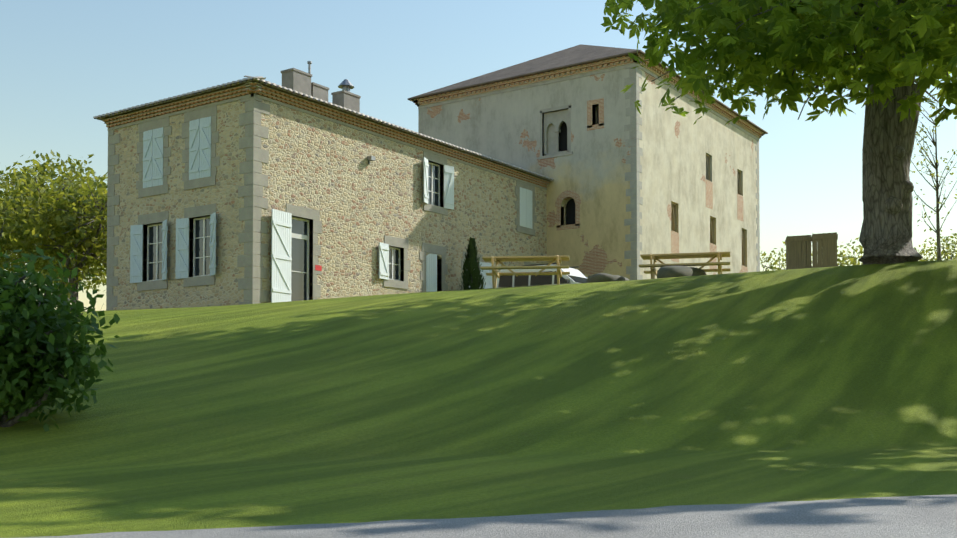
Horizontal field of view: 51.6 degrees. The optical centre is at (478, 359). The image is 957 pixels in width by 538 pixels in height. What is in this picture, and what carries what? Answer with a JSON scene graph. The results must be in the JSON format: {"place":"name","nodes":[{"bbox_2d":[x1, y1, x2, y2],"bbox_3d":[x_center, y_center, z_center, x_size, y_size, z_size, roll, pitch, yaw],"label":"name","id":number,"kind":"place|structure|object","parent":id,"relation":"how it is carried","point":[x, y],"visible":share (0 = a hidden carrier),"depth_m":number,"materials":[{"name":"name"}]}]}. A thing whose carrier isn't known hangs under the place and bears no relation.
{"place":"outdoors","nodes":[
{"label":"outdoors","id":0,"kind":"place"},
{"bbox_2d":[307,61,441,270],"bbox_3d":[-4.669,-7.191,37.552,4.543,8.740,8.610,-1,-2,34],"label":"house metalwork","id":1,"kind":"object","parent":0,"point":[346,85],"visible":0.69,"depth_m":39.77,"materials":[{"name":"grey metal"}]},
{"bbox_2d":[0,260,956,537],"bbox_3d":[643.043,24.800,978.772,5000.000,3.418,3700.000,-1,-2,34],"label":"terrain","id":2,"kind":"structure","parent":0,"point":[814,384],"depth_m":13.35,"materials":[{"name":"green plant"}]},
{"bbox_2d":[0,164,76,276],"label":"tree","id":3,"kind":"object","parent":2,"relation":"on","point":[20,199],"depth_m":38.31,"materials":[{"name":"green plant"}]},
{"bbox_2d":[0,168,106,300],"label":"tree","id":4,"kind":"object","parent":2,"relation":"on","point":[48,181],"depth_m":49.98,"materials":[{"name":"green plant"}]},
{"bbox_2d":[0,160,107,310],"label":"tree","id":5,"kind":"object","parent":2,"relation":"on","point":[67,220],"depth_m":38.23,"materials":[{"name":"green plant"}]},
{"bbox_2d":[0,150,107,298],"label":"tree","id":6,"kind":"object","parent":2,"relation":"on","point":[47,168],"depth_m":42.05,"materials":[{"name":"green plant"}]},
{"bbox_2d":[2,167,106,292],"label":"tree","id":7,"kind":"object","parent":2,"relation":"on","point":[92,281],"depth_m":46.82,"materials":[{"name":"green plant"}]},
{"bbox_2d":[8,197,106,291],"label":"tree","id":8,"kind":"object","parent":2,"relation":"on","point":[85,282],"depth_m":58.56,"materials":[{"name":"green plant"}]},
{"bbox_2d":[0,246,119,431],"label":"hazel bush","id":9,"kind":"object","parent":2,"relation":"on","point":[19,392],"depth_m":10.88,"materials":[{"name":"green plant"}]},
{"bbox_2d":[108,100,546,309],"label":"house walls","id":10,"kind":"structure","parent":2,"relation":"on","point":[343,186],"depth_m":33.98,"materials":[{"name":"beige stone"}]},
{"bbox_2d":[130,116,216,282],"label":"window shutters","id":11,"kind":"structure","parent":10,"relation":"attached to","point":[200,132],"depth_m":32.30,"materials":[{"name":"wood"}]},
{"bbox_2d":[147,162,469,299],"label":"window frames","id":12,"kind":"structure","parent":10,"relation":"in","point":[300,236],"depth_m":33.25,"materials":[{"name":"grey wood"}]},
{"bbox_2d":[149,164,470,300],"bbox_3d":[-4.582,-4.664,35.476,4.105,5.940,13.081,-2,-3,57],"label":"window glass","id":13,"kind":"object","parent":12,"relation":"in","point":[299,264],"visible":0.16,"depth_m":32.51,"materials":[{"name":"glass"}]},
{"bbox_2d":[94,80,550,180],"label":"house roof","id":14,"kind":"structure","parent":10,"relation":"on","point":[266,85],"depth_m":33.51,"materials":[{"name":"brown tile"}]},
{"bbox_2d":[281,68,360,111],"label":"chimneys","id":15,"kind":"object","parent":14,"relation":"on","point":[297,80],"visible":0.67,"depth_m":38.11,"materials":[{"name":"grey concrete"}]},
{"bbox_2d":[93,75,553,180],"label":"eave tiles","id":16,"kind":"object","parent":14,"relation":"on","point":[259,78],"visible":0.71,"depth_m":33.43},
{"bbox_2d":[106,93,546,309],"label":"stone trim","id":17,"kind":"structure","parent":10,"relation":"in","point":[255,132],"depth_m":32.66,"materials":[{"name":"grey stone"}]},
{"bbox_2d":[102,82,550,186],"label":"cornice","id":18,"kind":"structure","parent":10,"relation":"attached to","point":[239,91],"depth_m":33.64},
{"bbox_2d":[271,157,531,302],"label":"shutters","id":19,"kind":"object","parent":10,"relation":"attached to","point":[281,243],"visible":0.73,"depth_m":35.39,"materials":[{"name":"white wood"}]},
{"bbox_2d":[458,237,485,289],"bbox_3d":[-0.233,-3.121,38.733,1.191,3.326,1.171,-1,-2,34],"label":"conifer","id":20,"kind":"object","parent":2,"relation":"on","point":[470,265],"depth_m":38.52,"materials":[{"name":"green plant"}]},
{"bbox_2d":[16,494,956,537],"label":"road lane","id":21,"kind":"structure","parent":2,"relation":"on","point":[928,516],"depth_m":5.97,"materials":[{"name":"grey asphalt"}]},
{"bbox_2d":[480,255,569,287],"bbox_3d":[1.227,-2.208,25.408,2.200,0.830,1.680,0,-2,6],"label":"picnic table","id":22,"kind":"object","parent":2,"relation":"on","point":[559,259],"visible":0.9,"depth_m":25.21,"materials":[{"name":"brown wood"}]},
{"bbox_2d":[496,264,586,287],"bbox_3d":[2.847,-2.644,36.617,4.215,1.560,1.762,-1,-2,34],"label":"van","id":23,"kind":"object","parent":2,"relation":"on","point":[506,280],"depth_m":36.27,"materials":[{"name":"white metal"}]},
{"bbox_2d":[522,263,578,283],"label":"van trim","id":24,"kind":"structure","parent":23,"relation":"attached to","point":[567,281],"depth_m":36.16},
{"bbox_2d":[422,69,758,279],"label":"tower walls","id":25,"kind":"structure","parent":2,"relation":"on","point":[593,169],"depth_m":45.60,"materials":[{"name":"beige paint"}]},
{"bbox_2d":[538,104,572,159],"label":"window surround","id":26,"kind":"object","parent":25,"relation":"in","point":[554,120],"depth_m":45.29,"materials":[{"name":"grey stone"}]},
{"bbox_2d":[559,107,598,224],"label":"window openings","id":27,"kind":"object","parent":25,"relation":"in","point":[570,212],"visible":0.07,"depth_m":45.22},
{"bbox_2d":[411,53,764,140],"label":"tower cornice","id":28,"kind":"structure","parent":25,"relation":"attached to","point":[624,62],"depth_m":46.25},
{"bbox_2d":[408,44,767,133],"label":"tower roof","id":29,"kind":"structure","parent":25,"relation":"on","point":[577,55],"depth_m":47.40,"materials":[{"name":"tile"}]},
{"bbox_2d":[418,66,759,279],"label":"corner quoins","id":30,"kind":"object","parent":25,"relation":"attached to","point":[633,222],"visible":0.35,"depth_m":42.92,"materials":[{"name":"grey stone"}]},
{"bbox_2d":[555,98,747,272],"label":"window surrounds","id":31,"kind":"object","parent":25,"relation":"attached to","point":[574,195],"visible":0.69,"depth_m":44.89,"materials":[{"name":"beige stone"}]},
{"bbox_2d":[564,154,744,265],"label":"windows","id":32,"kind":"structure","parent":25,"relation":"in","point":[739,177],"depth_m":50.10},
{"bbox_2d":[587,273,628,282],"bbox_3d":[3.293,-1.989,25.320,0.918,0.419,1.478,-1,-2,34],"label":"rock","id":33,"kind":"object","parent":2,"relation":"on","point":[602,277],"visible":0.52,"depth_m":24.78,"materials":[{"name":"grey stone"}]},
{"bbox_2d":[657,266,705,277],"bbox_3d":[5.005,-2.031,24.516,1.016,0.491,2.084,-1,-2,34],"label":"rock","id":34,"kind":"object","parent":2,"relation":"on","point":[672,271],"visible":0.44,"depth_m":23.77,"materials":[{"name":"grey stone"}]},
{"bbox_2d":[639,251,729,278],"bbox_3d":[5.245,-2.247,25.081,2.200,0.830,1.680,0,-2,14],"label":"picnic table","id":35,"kind":"object","parent":2,"relation":"on","point":[657,257],"visible":0.96,"depth_m":24.86,"materials":[{"name":"brown wood"}]},
{"bbox_2d":[600,0,956,264],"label":"chestnut tree","id":36,"kind":"object","parent":2,"relation":"on","point":[788,46],"depth_m":17.51,"materials":[{"name":"green plant"}]},
{"bbox_2d":[785,235,811,269],"bbox_3d":[7.715,-2.421,23.877,0.584,1.067,0.584,0,-2,14],"label":"wooden fence panel","id":37,"kind":"object","parent":2,"relation":"on","point":[798,252],"visible":0.62,"depth_m":23.62,"materials":[{"name":"brown wood"}]},
{"bbox_2d":[760,248,847,270],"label":"hedge tree","id":38,"kind":"object","parent":2,"relation":"on","point":[775,262],"depth_m":67.60,"materials":[{"name":"green plant"}]},
{"bbox_2d":[782,241,859,266],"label":"hedge tree","id":39,"kind":"object","parent":2,"relation":"on","point":[842,262],"depth_m":61.66,"materials":[{"name":"green plant"}]},
{"bbox_2d":[812,232,837,267],"bbox_3d":[8.258,-2.437,23.627,0.584,1.087,0.584,0,-2,18],"label":"wooden fence panel","id":40,"kind":"object","parent":2,"relation":"on","point":[824,249],"visible":0.6,"depth_m":23.37,"materials":[{"name":"brown wood"}]},
{"bbox_2d":[837,238,862,265],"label":"hedge tree","id":41,"kind":"object","parent":2,"relation":"on","point":[849,258],"depth_m":56.55,"materials":[{"name":"green plant"}]},
{"bbox_2d":[857,242,936,263],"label":"hedge tree","id":42,"kind":"object","parent":2,"relation":"on","point":[924,252],"visible":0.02,"depth_m":76.67,"materials":[{"name":"green plant"}]},
{"bbox_2d":[910,94,956,259],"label":"sapling","id":43,"kind":"object","parent":2,"relation":"on","point":[938,209],"depth_m":27.66,"materials":[{"name":"green plant"}]},
{"bbox_2d":[914,229,956,260],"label":"hedge tree","id":44,"kind":"object","parent":2,"relation":"on","point":[946,240],"depth_m":63.40,"materials":[{"name":"green plant"}]},
{"bbox_2d":[923,236,956,260],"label":"hedge tree","id":45,"kind":"object","parent":2,"relation":"on","point":[953,247],"depth_m":67.34,"materials":[{"name":"green plant"}]},
{"bbox_2d":[0,0,956,310],"label":"sky","id":46,"kind":"structure","parent":0,"point":[64,64],"materials":[{"name":"blue"}]}
]}

